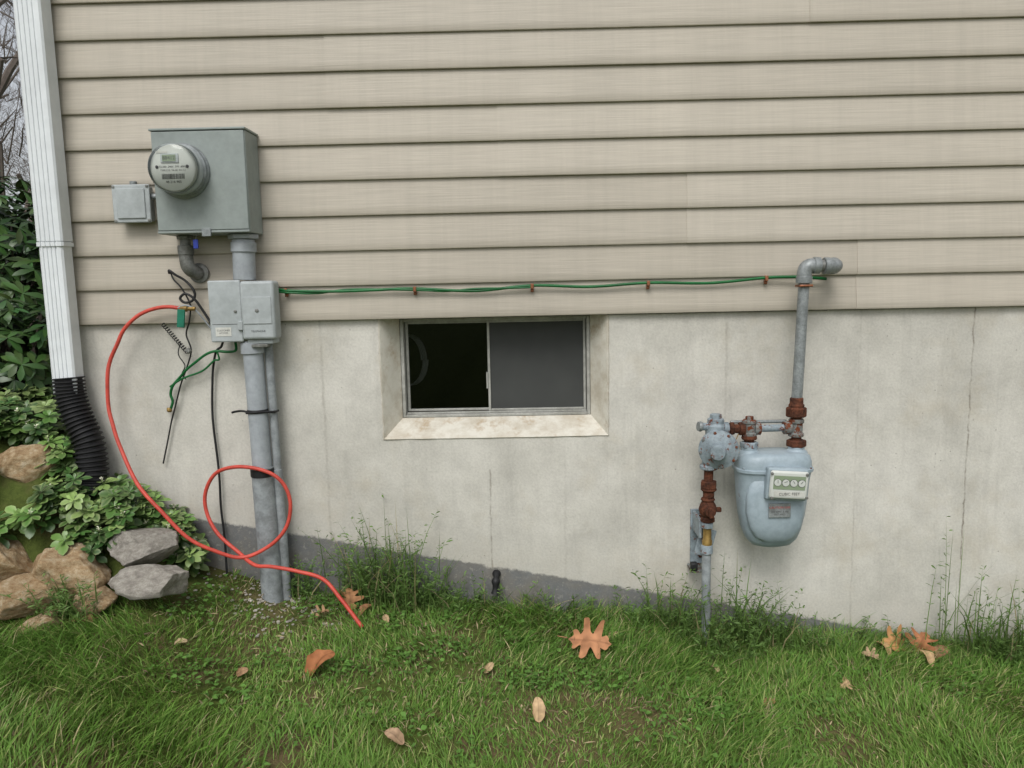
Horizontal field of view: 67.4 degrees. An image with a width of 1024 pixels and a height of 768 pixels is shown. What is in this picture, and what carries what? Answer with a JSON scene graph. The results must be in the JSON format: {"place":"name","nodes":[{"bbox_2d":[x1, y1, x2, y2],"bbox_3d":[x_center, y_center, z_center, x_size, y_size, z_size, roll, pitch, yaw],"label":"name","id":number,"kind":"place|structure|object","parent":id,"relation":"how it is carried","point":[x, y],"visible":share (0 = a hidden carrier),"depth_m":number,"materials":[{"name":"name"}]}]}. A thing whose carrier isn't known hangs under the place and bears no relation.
{"place":"outdoors","nodes":[
{"label":"outdoors","id":0,"kind":"place"},
{"bbox_2d":[0,0,29,211],"label":"sky","id":1,"kind":"structure","parent":0,"point":[4,20],"materials":[{"name":"white"}]},
{"bbox_2d":[407,409,586,413],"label":"window track","id":2,"kind":"structure","parent":0,"point":[496,411],"depth_m":2.84,"materials":[{"name":"grey metal"}]},
{"bbox_2d":[0,340,1023,767],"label":"ground","id":3,"kind":"structure","parent":0,"point":[14,492],"depth_m":2.30,"materials":[{"name":"green plant"}]},
{"bbox_2d":[0,0,18,194],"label":"bare tree","id":4,"kind":"object","parent":3,"relation":"on","point":[10,68],"visible":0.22,"depth_m":13.16,"materials":[{"name":"brown plant"}]},
{"bbox_2d":[0,0,31,219],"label":"bare tree","id":5,"kind":"object","parent":3,"relation":"on","point":[25,206],"visible":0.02,"depth_m":7.45,"materials":[{"name":"brown plant"}]},
{"bbox_2d":[0,0,32,221],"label":"distant trees","id":6,"kind":"object","parent":3,"relation":"on","point":[13,127],"visible":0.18,"depth_m":20.92,"materials":[{"name":"grey plant"}]},
{"bbox_2d":[0,537,32,581],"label":"rock","id":7,"kind":"object","parent":3,"relation":"on","point":[15,559],"visible":0.5,"depth_m":2.46,"materials":[{"name":"stone"}]},
{"bbox_2d":[0,170,35,269],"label":"rhododendron shrub","id":8,"kind":"object","parent":3,"relation":"on","point":[23,184],"visible":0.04,"depth_m":5.25,"materials":[{"name":"green plant"}]},
{"bbox_2d":[0,180,48,353],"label":"rhododendron shrub","id":9,"kind":"object","parent":3,"relation":"on","point":[20,275],"visible":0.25,"depth_m":3.37,"materials":[{"name":"green plant"}]},
{"bbox_2d":[0,299,52,394],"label":"rhododendron shrub","id":10,"kind":"object","parent":3,"relation":"on","point":[26,356],"visible":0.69,"depth_m":2.96,"materials":[{"name":"green plant"}]},
{"bbox_2d":[0,573,57,619],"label":"rock","id":11,"kind":"object","parent":3,"relation":"on","point":[11,608],"visible":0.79,"depth_m":2.41,"materials":[{"name":"stone"}]},
{"bbox_2d":[0,444,66,482],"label":"rock","id":12,"kind":"object","parent":3,"relation":"on","point":[20,463],"visible":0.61,"depth_m":2.60,"materials":[{"name":"stone"}]},
{"bbox_2d":[10,609,65,637],"bbox_3d":[-1.455,0.755,2.378,0.093,0.089,0.182,7,13,44],"label":"rock","id":13,"kind":"object","parent":3,"relation":"on","point":[42,618],"visible":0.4,"depth_m":2.36,"materials":[{"name":"stone"}]},
{"bbox_2d":[31,542,111,600],"bbox_3d":[-1.449,0.616,2.489,0.295,0.183,0.168,-1,7,3],"label":"rock","id":14,"kind":"object","parent":3,"relation":"on","point":[73,564],"visible":0.69,"depth_m":2.43,"materials":[{"name":"stone"}]},
{"bbox_2d":[71,614,97,621],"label":"fallen leaf","id":15,"kind":"object","parent":3,"relation":"on","point":[89,617],"visible":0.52,"depth_m":2.39,"materials":[{"name":"brown plant"}]},
{"bbox_2d":[70,585,117,614],"bbox_3d":[-1.324,0.693,2.441,0.138,0.085,0.118,-7,7,-16],"label":"rock","id":16,"kind":"object","parent":3,"relation":"on","point":[108,597],"visible":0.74,"depth_m":2.41,"materials":[{"name":"stone"}]},
{"bbox_2d":[0,360,210,576],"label":"pachysandra groundcover","id":17,"kind":"object","parent":3,"relation":"on","point":[118,504],"visible":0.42,"depth_m":2.62,"materials":[{"name":"green plant"}]},
{"bbox_2d":[107,528,178,566],"bbox_3d":[-1.226,0.548,2.563,0.213,0.140,0.139,-7,9,-37],"label":"rock","id":18,"kind":"object","parent":3,"relation":"on","point":[134,547],"visible":0.94,"depth_m":2.52,"materials":[{"name":"grey stone"}]},
{"bbox_2d":[108,564,188,599],"bbox_3d":[-1.173,0.637,2.469,0.251,0.124,0.153,-8,3,7],"label":"rock","id":19,"kind":"object","parent":3,"relation":"on","point":[144,581],"visible":1,"depth_m":2.43,"materials":[{"name":"grey stone"}]},
{"bbox_2d":[174,638,187,644],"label":"fallen leaf","id":20,"kind":"object","parent":3,"relation":"on","point":[182,639],"visible":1,"depth_m":2.33,"materials":[{"name":"beige plant"}]},
{"bbox_2d":[161,269,227,575],"bbox_3d":[-1.124,0.152,2.716,0.268,1.105,0.055,-1,7,1],"label":"cable bundle","id":21,"kind":"object","parent":3,"relation":"on","point":[181,318],"visible":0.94,"depth_m":2.68,"materials":[{"name":"plastic"}]},
{"bbox_2d":[167,342,237,411],"bbox_3d":[-1.087,-0.023,2.696,0.284,0.248,0.024,0,8,8],"label":"grounding lead","id":22,"kind":"object","parent":21,"relation":"attached to","point":[177,380],"visible":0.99,"depth_m":2.69,"materials":[{"name":"green metal"}]},
{"bbox_2d":[105,305,363,627],"bbox_3d":[-0.953,0.270,2.622,0.929,1.078,0.157,0,8,9],"label":"red hose","id":23,"kind":"object","parent":3,"relation":"on","point":[208,483],"visible":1,"depth_m":2.65,"materials":[{"name":"rubber"}]},
{"bbox_2d":[234,667,247,676],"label":"fallen leaf","id":24,"kind":"object","parent":3,"relation":"on","point":[241,671],"visible":1,"depth_m":2.29,"materials":[{"name":"brown plant"}]},
{"bbox_2d":[230,239,291,602],"bbox_3d":[-0.896,0.181,2.677,0.178,1.349,0.088,-1,7,1],"label":"pvc conduit","id":25,"kind":"object","parent":3,"relation":"on","point":[269,505],"visible":0.86,"depth_m":2.67,"materials":[{"name":"grey plastic"}]},
{"bbox_2d":[164,569,407,656],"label":"gravel","id":26,"kind":"structure","parent":3,"relation":"on","point":[255,610],"depth_m":2.68,"materials":[{"name":"grey gravel"}]},
{"bbox_2d":[299,649,334,678],"bbox_3d":[-0.596,0.851,2.326,0.131,0.055,0.066,-34,42,-25],"label":"fallen leaf","id":27,"kind":"object","parent":3,"relation":"on","point":[316,659],"visible":1,"depth_m":2.34,"materials":[{"name":"orange plant"}]},
{"bbox_2d":[316,604,329,618],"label":"fallen leaf","id":28,"kind":"object","parent":3,"relation":"on","point":[323,609],"visible":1,"depth_m":2.64,"materials":[{"name":"brown plant"}]},
{"bbox_2d":[339,588,363,608],"bbox_3d":[-0.565,0.757,2.690,0.088,0.112,0.062,0,-38,-22],"label":"fallen leaf","id":29,"kind":"object","parent":3,"relation":"on","point":[349,594],"visible":0.84,"depth_m":2.70,"materials":[{"name":"brown plant"}]},
{"bbox_2d":[358,604,371,615],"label":"fallen leaf","id":30,"kind":"object","parent":3,"relation":"on","point":[365,606],"visible":0.89,"depth_m":2.67,"materials":[{"name":"brown plant"}]},
{"bbox_2d":[382,612,388,622],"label":"fallen leaf","id":31,"kind":"object","parent":3,"relation":"on","point":[385,616],"visible":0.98,"depth_m":2.63,"materials":[{"name":"beige plant"}]},
{"bbox_2d":[384,728,407,744],"bbox_3d":[-0.309,0.947,2.060,0.075,0.028,0.034,21,39,15],"label":"fallen leaf","id":32,"kind":"object","parent":3,"relation":"on","point":[396,735],"visible":1,"depth_m":2.06,"materials":[{"name":"beige plant"}]},
{"bbox_2d":[482,662,493,674],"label":"fallen leaf","id":33,"kind":"object","parent":3,"relation":"on","point":[489,666],"visible":1,"depth_m":2.42,"materials":[{"name":"beige plant"}]},
{"bbox_2d":[0,495,1023,683],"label":"tall weeds","id":34,"kind":"object","parent":3,"relation":"on","point":[377,589],"visible":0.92,"depth_m":2.71,"materials":[{"name":"green plant"}]},
{"bbox_2d":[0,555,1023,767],"bbox_3d":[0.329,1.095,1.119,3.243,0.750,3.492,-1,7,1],"label":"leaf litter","id":35,"kind":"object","parent":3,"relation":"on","point":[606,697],"visible":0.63,"depth_m":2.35,"materials":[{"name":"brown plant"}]},
{"bbox_2d":[532,697,545,726],"bbox_3d":[0.077,0.945,2.213,0.039,0.085,0.024,1,-37,-7],"label":"fallen leaf","id":36,"kind":"object","parent":3,"relation":"on","point":[539,708],"visible":1,"depth_m":2.21,"materials":[{"name":"beige plant"}]},
{"bbox_2d":[79,306,1023,647],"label":"foundation","id":37,"kind":"object","parent":3,"relation":"on","point":[913,430],"visible":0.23,"depth_m":2.76,"materials":[{"name":"concrete"}]},
{"bbox_2d":[408,323,488,408],"bbox_3d":[1.422,0.671,4.694,5.300,2.355,3.238,-1,7,1],"label":"basement room","id":38,"kind":"object","parent":37,"relation":"attached to","point":[457,370],"depth_m":6.24,"materials":[{"name":"black"}]},
{"bbox_2d":[378,314,609,439],"bbox_3d":[-0.060,-0.035,2.842,0.814,0.434,0.256,-1,7,1],"label":"window buck","id":39,"kind":"object","parent":37,"relation":"attached to","point":[398,426],"depth_m":2.77,"materials":[{"name":"beige concrete"}]},
{"bbox_2d":[399,319,408,417],"bbox_3d":[-0.399,-0.059,2.839,0.012,0.363,0.060,-1,7,1],"label":"window frame","id":40,"kind":"object","parent":39,"relation":"attached to","point":[403,367],"visible":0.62,"depth_m":2.82,"materials":[{"name":"grey metal"}]},
{"bbox_2d":[405,322,410,410],"bbox_3d":[-0.386,-0.064,2.852,0.010,0.332,0.014,-1,7,1],"label":"sash stile","id":41,"kind":"object","parent":39,"relation":"on","point":[408,365],"visible":0.94,"depth_m":2.85,"materials":[{"name":"metal"}]},
{"bbox_2d":[408,334,428,385],"bbox_3d":[-0.408,-0.094,3.033,0.154,0.207,0.039,-1,7,1],"label":"indoor tubing","id":42,"kind":"object","parent":39,"relation":"attached to","point":[420,345],"visible":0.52,"depth_m":3.03,"materials":[{"name":"plastic"}]},
{"bbox_2d":[408,321,486,323],"bbox_3d":[-0.234,-0.228,2.829,0.299,0.008,0.014,-1,7,1],"label":"sash rail","id":43,"kind":"object","parent":39,"relation":"attached to","point":[447,322],"visible":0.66,"depth_m":2.82,"materials":[{"name":"metal"}]},
{"bbox_2d":[411,407,488,410],"bbox_3d":[-0.227,0.094,2.871,0.299,0.008,0.014,-1,7,1],"label":"sash rail","id":44,"kind":"object","parent":39,"relation":"on","point":[450,409],"visible":0.9,"depth_m":2.87,"materials":[{"name":"metal"}]},
{"bbox_2d":[487,321,490,410],"bbox_3d":[-0.085,-0.067,2.830,0.009,0.332,0.014,-1,7,1],"label":"screen sash stile","id":45,"kind":"object","parent":39,"relation":"on","point":[488,354],"visible":0.8,"depth_m":2.82,"materials":[{"name":"metal"}]},
{"bbox_2d":[403,315,585,321],"bbox_3d":[-0.064,-0.240,2.812,0.665,0.012,0.060,-1,7,1],"label":"window frame top","id":46,"kind":"object","parent":39,"relation":"attached to","point":[498,318],"depth_m":2.78,"materials":[{"name":"grey metal"}]},
{"bbox_2d":[406,411,586,417],"bbox_3d":[-0.056,0.109,2.856,0.665,0.010,0.064,-1,7,1],"label":"window frame bottom","id":47,"kind":"object","parent":39,"relation":"on","point":[497,414],"depth_m":2.83,"materials":[{"name":"grey metal"}]},
{"bbox_2d":[489,319,582,322],"bbox_3d":[0.087,-0.232,2.807,0.341,0.007,0.014,-1,7,1],"label":"screen sash rail","id":48,"kind":"object","parent":39,"relation":"attached to","point":[541,320],"visible":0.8,"depth_m":2.80,"materials":[{"name":"metal"}]},
{"bbox_2d":[489,321,583,408],"bbox_3d":[0.091,-0.071,2.829,0.349,0.325,0.003,-1,7,1],"label":"screen sash mesh","id":49,"kind":"object","parent":39,"relation":"attached to","point":[535,364],"visible":1,"depth_m":2.83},
{"bbox_2d":[491,407,583,409],"bbox_3d":[0.094,0.091,2.849,0.341,0.007,0.014,-1,7,1],"label":"screen sash rail","id":50,"kind":"object","parent":39,"relation":"on","point":[541,408],"visible":1,"depth_m":2.84,"materials":[{"name":"metal"}]},
{"bbox_2d":[583,319,585,408],"bbox_3d":[0.266,-0.074,2.826,0.009,0.332,0.014,-1,7,1],"label":"screen sash stile","id":51,"kind":"object","parent":39,"relation":"on","point":[584,366],"visible":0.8,"depth_m":2.82,"materials":[{"name":"metal"}]},
{"bbox_2d":[585,315,589,413],"bbox_3d":[0.279,-0.073,2.831,0.012,0.363,0.060,-1,7,1],"label":"window frame","id":52,"kind":"object","parent":39,"relation":"attached to","point":[587,326],"visible":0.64,"depth_m":2.80,"materials":[{"name":"grey metal"}]},
{"bbox_2d":[491,570,500,594],"bbox_3d":[-0.058,0.720,2.796,0.033,0.076,0.067,0,8,7],"label":"capped pipe stub","id":53,"kind":"object","parent":37,"relation":"attached to","point":[496,574],"visible":0.94,"depth_m":2.78,"materials":[{"name":"black metal"}]},
{"bbox_3d":[-1.641,-2.302,2.427,0.052,4.234,0.032,-1,7,1],"label":"corner post","id":54,"kind":"object","parent":37,"relation":"on","visible":0},
{"bbox_2d":[13,0,84,392],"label":"downspout","id":55,"kind":"object","parent":54,"relation":"attached to","point":[41,103],"visible":0.98,"depth_m":2.56,"materials":[{"name":"white metal"}]},
{"bbox_2d":[51,376,109,496],"bbox_3d":[-1.496,0.185,2.677,0.196,0.424,0.123,4,9,35],"label":"corrugated drain pipe","id":56,"kind":"object","parent":55,"relation":"attached to","point":[80,424],"visible":0.89,"depth_m":2.63,"materials":[{"name":"black plastic"}]},
{"bbox_3d":[3.174,-2.412,2.480,9.622,4.230,0.194,-1,7,1],"label":"wall front","id":57,"kind":"object","parent":37,"relation":"on","visible":0},
{"bbox_2d":[50,0,1023,324],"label":"siding","id":58,"kind":"object","parent":57,"relation":"attached to","point":[876,146],"visible":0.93,"depth_m":2.60,"materials":[{"name":"plastic"}]},
{"bbox_2d":[111,181,155,222],"bbox_3d":[-1.258,-0.618,2.608,0.180,0.140,0.048,-1,7,1],"label":"junction box","id":59,"kind":"object","parent":58,"relation":"attached to","point":[133,201],"visible":0.91,"depth_m":2.59,"materials":[{"name":"metal"}]},
{"bbox_2d":[148,126,262,282],"bbox_3d":[-1.010,-0.584,2.533,0.312,0.494,0.253,-1,7,1],"label":"electric meter box","id":60,"kind":"object","parent":58,"relation":"attached to","point":[206,181],"visible":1,"depth_m":2.50,"materials":[{"name":"paint"}]},
{"bbox_2d":[207,280,280,347],"bbox_3d":[-0.906,-0.240,2.621,0.224,0.227,0.111,-1,7,1],"label":"utility box","id":61,"kind":"object","parent":58,"relation":"attached to","point":[242,311],"visible":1,"depth_m":2.58,"materials":[{"name":"plastic"}]},
{"bbox_2d":[207,280,243,341],"bbox_3d":[-0.964,-0.245,2.587,0.110,0.207,0.009,-1,7,1],"label":"door","id":62,"kind":"structure","parent":61,"relation":"in","point":[224,296],"depth_m":2.58,"materials":[{"name":"plastic"}]},
{"bbox_2d":[279,275,826,296],"bbox_3d":[0.136,-0.336,2.640,1.883,0.041,0.034,-1,7,1],"label":"ground wire","id":63,"kind":"object","parent":58,"relation":"attached to","point":[286,291],"visible":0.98,"depth_m":2.64,"materials":[{"name":"green metal"}]},
{"bbox_2d":[557,617,610,658],"bbox_3d":[0.239,0.849,2.550,0.182,0.138,0.052,5,-35,10],"label":"oak leaf","id":64,"kind":"object","parent":3,"relation":"on","point":[586,639],"visible":1,"depth_m":2.56,"materials":[{"name":"brown plant"}]},
{"bbox_2d":[145,559,1023,767],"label":"clover weeds","id":65,"kind":"object","parent":3,"relation":"on","point":[535,674],"visible":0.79,"depth_m":2.39,"materials":[{"name":"green plant"}]},
{"bbox_2d":[687,257,842,645],"bbox_3d":[0.873,0.330,2.640,0.490,1.508,0.273,-1,7,1],"label":"gas meter","id":66,"kind":"object","parent":3,"relation":"on","point":[771,487],"visible":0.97,"depth_m":2.57,"materials":[{"name":"paint"}]},
{"bbox_2d":[773,475,805,489],"bbox_3d":[0.906,0.323,2.505,0.107,0.052,0.001,-1,7,1],"label":"index window","id":67,"kind":"structure","parent":66,"relation":"in","point":[781,478],"depth_m":2.50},
{"bbox_2d":[840,675,854,688],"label":"fallen leaf","id":68,"kind":"object","parent":3,"relation":"on","point":[846,682],"visible":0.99,"depth_m":2.54,"materials":[{"name":"beige plant"}]},
{"bbox_2d":[862,647,881,659],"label":"fallen leaf","id":69,"kind":"object","parent":3,"relation":"on","point":[869,653],"visible":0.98,"depth_m":2.68,"materials":[{"name":"beige plant"}]},
{"bbox_2d":[876,637,891,655],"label":"fallen leaf","id":70,"kind":"object","parent":3,"relation":"on","point":[885,644],"visible":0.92,"depth_m":2.73,"materials":[{"name":"beige plant"}]},
{"bbox_2d":[881,624,912,651],"bbox_3d":[1.396,0.926,2.755,0.145,0.065,0.108,9,43,-9],"label":"fallen leaf","id":71,"kind":"object","parent":3,"relation":"on","point":[890,637],"visible":0.78,"depth_m":2.76,"materials":[{"name":"brown plant"}]},
{"bbox_2d":[905,627,937,660],"bbox_3d":[1.461,0.932,2.753,0.105,0.075,0.132,24,62,36],"label":"fallen leaf","id":72,"kind":"object","parent":3,"relation":"on","point":[922,641],"visible":0.81,"depth_m":2.77,"materials":[{"name":"brown plant"}]},
{"bbox_2d":[919,649,936,667],"bbox_3d":[1.456,0.958,2.684,0.040,0.033,0.088,12,23,-21],"label":"fallen leaf","id":73,"kind":"object","parent":3,"relation":"on","point":[931,659],"visible":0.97,"depth_m":2.69,"materials":[{"name":"beige plant"}]},
{"bbox_2d":[933,645,948,658],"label":"fallen leaf","id":74,"kind":"object","parent":3,"relation":"on","point":[942,650],"visible":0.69,"depth_m":2.73,"materials":[{"name":"brown plant"}]}
]}

